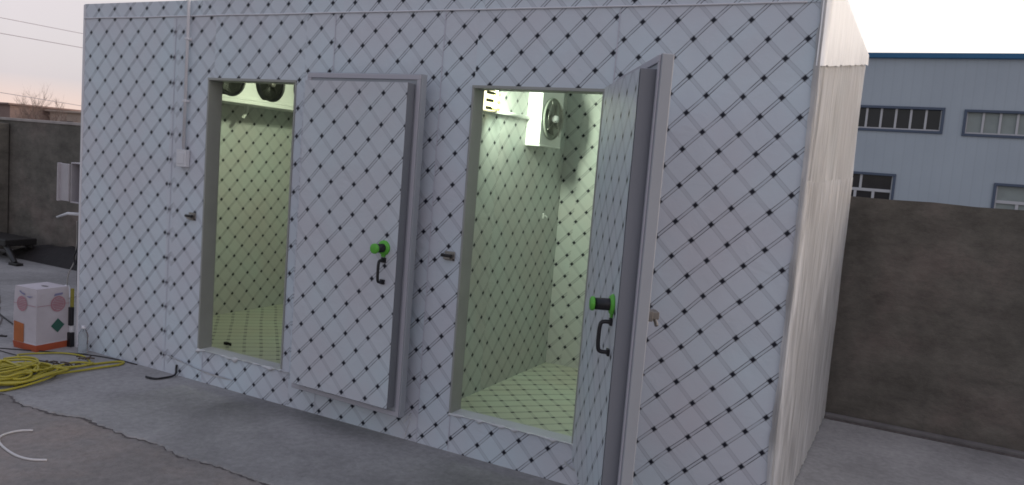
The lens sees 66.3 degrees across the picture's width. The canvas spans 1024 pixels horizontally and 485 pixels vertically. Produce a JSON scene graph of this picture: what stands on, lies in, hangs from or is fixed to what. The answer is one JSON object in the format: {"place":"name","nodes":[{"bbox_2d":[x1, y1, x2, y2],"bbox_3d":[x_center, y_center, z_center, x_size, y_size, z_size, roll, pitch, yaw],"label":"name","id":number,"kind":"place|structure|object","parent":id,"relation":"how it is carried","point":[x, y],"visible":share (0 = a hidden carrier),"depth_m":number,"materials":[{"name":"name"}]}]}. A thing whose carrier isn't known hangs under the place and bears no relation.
{"place":"outdoors","nodes":[
{"label":"outdoors","id":0,"kind":"place"},
{"bbox_2d":[0,92,80,105],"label":"overhead wire","id":1,"kind":"object","parent":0,"point":[41,99],"visible":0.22,"depth_m":40.08,"materials":[{"name":"grey"}]},
{"bbox_2d":[0,33,81,47],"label":"overhead wire","id":2,"kind":"object","parent":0,"point":[40,40],"visible":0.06,"depth_m":40.30,"materials":[{"name":"grey"}]},
{"bbox_2d":[0,17,82,33],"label":"overhead wire","id":3,"kind":"object","parent":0,"point":[41,25],"visible":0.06,"depth_m":40.21,"materials":[{"name":"grey"}]},
{"bbox_2d":[0,394,262,484],"bbox_3d":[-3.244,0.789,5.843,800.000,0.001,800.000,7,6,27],"label":"ground","id":4,"kind":"structure","parent":0,"point":[76,451],"depth_m":3.91,"materials":[{"name":"grey concrete"}]},
{"bbox_2d":[0,429,47,460],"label":"white tube","id":5,"kind":"object","parent":4,"relation":"on","point":[11,452],"visible":1,"depth_m":3.91,"materials":[{"name":"grey plastic"}]},
{"bbox_2d":[11,92,36,118],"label":"bare tree","id":6,"kind":"object","parent":4,"relation":"on","point":[22,116],"visible":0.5,"depth_m":48.57,"materials":[{"name":"brown plant"}]},
{"bbox_2d":[14,107,44,119],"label":"bare tree","id":7,"kind":"object","parent":4,"relation":"on","point":[30,114],"visible":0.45,"depth_m":46.66,"materials":[{"name":"brown plant"}]},
{"bbox_2d":[14,86,53,119],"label":"bare tree","id":8,"kind":"object","parent":4,"relation":"on","point":[36,107],"visible":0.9,"depth_m":47.17,"materials":[{"name":"brown plant"}]},
{"bbox_2d":[0,102,80,120],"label":"shed","id":9,"kind":"structure","parent":4,"relation":"on","point":[7,109],"depth_m":53.53,"materials":[{"name":"brown"}]},
{"bbox_2d":[37,97,69,120],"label":"bare tree","id":10,"kind":"object","parent":4,"relation":"on","point":[58,110],"visible":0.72,"depth_m":46.81,"materials":[{"name":"brown plant"}]},
{"bbox_2d":[45,109,80,122],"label":"shed","id":11,"kind":"structure","parent":4,"relation":"on","point":[73,114],"depth_m":54.06,"materials":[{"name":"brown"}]},
{"bbox_2d":[52,109,78,121],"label":"bare tree","id":12,"kind":"object","parent":4,"relation":"on","point":[64,118],"visible":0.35,"depth_m":45.01,"materials":[{"name":"brown plant"}]},
{"bbox_2d":[0,249,1023,484],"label":"concrete slab","id":13,"kind":"structure","parent":4,"relation":"on","point":[261,440],"depth_m":4.58,"materials":[{"name":"grey concrete"}]},
{"bbox_2d":[0,232,36,265],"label":"black stand","id":14,"kind":"object","parent":13,"relation":"on","point":[7,240],"visible":0.77,"depth_m":9.36,"materials":[{"name":"metal"}]},
{"bbox_2d":[1,244,77,270],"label":"dark tarpaulin","id":15,"kind":"object","parent":13,"relation":"on","point":[56,256],"visible":0.45,"depth_m":9.38,"materials":[{"name":"black plastic"}]},
{"bbox_2d":[13,282,68,351],"bbox_3d":[-3.454,0.541,5.756,0.259,0.457,0.258,7,6,24],"label":"refrigerant carton","id":16,"kind":"object","parent":13,"relation":"on","point":[40,319],"visible":1,"depth_m":5.67,"materials":[{"name":"white cardboard"}]},
{"bbox_2d":[0,352,124,391],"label":"yellow hose","id":17,"kind":"object","parent":13,"relation":"on","point":[11,374],"visible":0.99,"depth_m":5.06,"materials":[{"name":"yellow rubber"}]},
{"bbox_2d":[0,314,136,365],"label":"ground cables","id":18,"kind":"object","parent":13,"relation":"on","point":[52,351],"visible":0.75,"depth_m":5.64,"materials":[{"name":"yellow plastic"}]},
{"bbox_2d":[45,356,94,365],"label":"offcuts","id":19,"kind":"object","parent":13,"relation":"on","point":[68,363],"visible":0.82,"depth_m":5.33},
{"bbox_2d":[67,288,73,346],"bbox_3d":[-3.272,0.557,5.819,0.040,0.440,0.036,7,6,27],"label":"yellow tool","id":20,"kind":"object","parent":13,"relation":"on","point":[70,338],"visible":1,"depth_m":5.81,"materials":[{"name":"plastic"}]},
{"bbox_2d":[78,325,88,353],"bbox_3d":[-3.107,0.703,5.681,0.068,0.205,0.068,7,6,27],"label":"plastic bottle","id":21,"kind":"object","parent":13,"relation":"on","point":[83,337],"visible":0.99,"depth_m":5.66,"materials":[{"name":"white plastic"}]},
{"bbox_2d":[145,365,177,379],"bbox_3d":[-2.341,0.871,5.253,0.202,0.075,0.078,1,7,-35],"label":"black strap","id":22,"kind":"object","parent":13,"relation":"on","point":[153,378],"visible":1,"depth_m":5.24,"materials":[{"name":"plastic"}]},
{"bbox_2d":[75,0,820,484],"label":"cold room","id":23,"kind":"object","parent":13,"relation":"on","point":[365,234],"visible":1,"depth_m":4.33,"materials":[{"name":"white plastic"}]},
{"bbox_2d":[56,212,78,217],"bbox_3d":[-3.350,-0.205,5.947,0.416,0.079,0.024,8,7,34],"label":"pipe stub","id":24,"kind":"object","parent":23,"relation":"attached to","point":[71,213],"visible":0.79,"depth_m":5.94,"materials":[{"name":"white plastic"}]},
{"bbox_2d":[176,0,191,166],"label":"cable conduit","id":25,"kind":"object","parent":23,"relation":"attached to","point":[182,156],"visible":1,"depth_m":5.13,"materials":[{"name":"white plastic"}]},
{"bbox_2d":[156,347,231,380],"bbox_3d":[-2.148,0.804,5.248,0.760,0.105,0.014,8,6,27],"label":"film scrap","id":26,"kind":"object","parent":23,"relation":"attached to","point":[199,369],"visible":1,"depth_m":5.19,"materials":[{"name":"clear plastic"}]},
{"bbox_2d":[222,82,294,117],"bbox_3d":[-2.272,-1.299,6.546,0.392,0.514,1.760,7,6,27],"label":"evaporator","id":27,"kind":"object","parent":23,"relation":"attached to","point":[277,97],"visible":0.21,"depth_m":6.58,"materials":[{"name":"white metal"}]},
{"bbox_2d":[290,72,426,417],"bbox_3d":[-0.938,-0.010,4.431,0.871,1.880,0.256,8,7,29],"label":"door","id":28,"kind":"structure","parent":23,"relation":"in","point":[361,157],"depth_m":4.34,"materials":[{"name":"grey metal"}]},
{"bbox_2d":[483,91,500,112],"bbox_3d":[-0.138,-0.942,5.020,0.062,0.210,0.180,7,6,27],"label":"bulkhead lamp","id":29,"kind":"object","parent":23,"relation":"attached to","point":[491,102],"visible":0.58,"depth_m":5.00,"materials":[{"name":"white plastic"}]},
{"bbox_2d":[491,110,530,119],"bbox_3d":[-0.050,-0.868,5.243,0.027,0.030,0.750,7,6,27],"label":"pipe","id":30,"kind":"object","parent":23,"relation":"attached to","point":[512,114],"visible":0.6,"depth_m":5.33,"materials":[{"name":"white plastic"}]},
{"bbox_2d":[525,92,563,148],"bbox_3d":[0.265,-0.917,5.692,0.167,0.450,0.360,7,6,27],"label":"evaporator","id":31,"kind":"object","parent":23,"relation":"attached to","point":[544,125],"visible":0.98,"depth_m":5.57,"materials":[{"name":"white metal"}]},
{"bbox_2d":[572,53,674,484],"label":"door","id":32,"kind":"structure","parent":23,"relation":"in","point":[634,126],"depth_m":2.96,"materials":[{"name":"grey metal"}]},
{"bbox_2d":[766,0,868,484],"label":"wall","id":33,"kind":"structure","parent":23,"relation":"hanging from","point":[841,59],"depth_m":3.95,"materials":[{"name":"white metal"}]},
{"bbox_2d":[0,117,1023,458],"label":"boundary wall","id":34,"kind":"structure","parent":13,"relation":"on","point":[928,339],"depth_m":5.35,"materials":[{"name":"grey concrete"}]},
{"bbox_2d":[851,53,1023,209],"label":"factory building","id":35,"kind":"structure","parent":4,"relation":"on","point":[946,128],"depth_m":25.82,"materials":[{"name":"blue"}]},
{"bbox_2d":[851,171,895,199],"bbox_3d":[11.156,-1.893,27.596,4.150,1.340,0.210,7,6,27],"label":"window","id":36,"kind":"structure","parent":35,"relation":"in","point":[864,184],"depth_m":26.93,"materials":[{"name":"black"}]},
{"bbox_2d":[858,105,945,133],"bbox_3d":[11.575,-4.354,27.234,6.050,0.860,0.210,7,6,27],"label":"window","id":37,"kind":"structure","parent":35,"relation":"in","point":[930,120],"depth_m":26.43,"materials":[{"name":"black"}]},
{"bbox_2d":[961,109,1023,138],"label":"window","id":38,"kind":"structure","parent":35,"relation":"in","point":[976,123],"depth_m":25.22,"materials":[{"name":"grey"}]},
{"bbox_2d":[991,183,1023,209],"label":"window","id":39,"kind":"structure","parent":35,"relation":"in","point":[1005,196],"depth_m":25.14,"materials":[{"name":"white"}]},
{"bbox_2d":[0,297,268,484],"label":"pavement","id":40,"kind":"structure","parent":0,"point":[47,412],"depth_m":4.33,"materials":[{"name":"grey concrete"}]},
{"bbox_2d":[0,0,1023,109],"label":"sky","id":41,"kind":"structure","parent":0,"point":[885,26],"materials":[{"name":"white"}]},
{"bbox_3d":[-3.184,0.257,5.922,0.081,0.970,0.090,7,6,27],"label":"cable trunking","id":42,"kind":"object","parent":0,"visible":0},
{"bbox_2d":[56,162,79,203],"bbox_3d":[-3.217,-0.389,5.904,0.240,0.421,0.285,7,6,27],"label":"control box","id":43,"kind":"object","parent":42,"relation":"attached to","point":[65,192],"visible":0.36,"depth_m":5.82,"materials":[{"name":"white plastic"}]},
{"bbox_2d":[67,239,76,285],"bbox_3d":[-3.373,0.280,6.003,0.024,0.923,0.277,-1,8,-43],"label":"hanging cable","id":44,"kind":"object","parent":43,"relation":"hanging from","point":[71,266],"visible":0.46,"depth_m":6.00,"materials":[{"name":"grey plastic"}]},
{"bbox_2d":[73,221,77,287],"bbox_3d":[-3.265,0.154,5.879,0.058,0.631,0.022,7,6,27],"label":"loose cable","id":45,"kind":"object","parent":42,"relation":"hanging from","point":[75,263],"visible":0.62,"depth_m":5.86,"materials":[{"name":"black plastic"}]}
]}

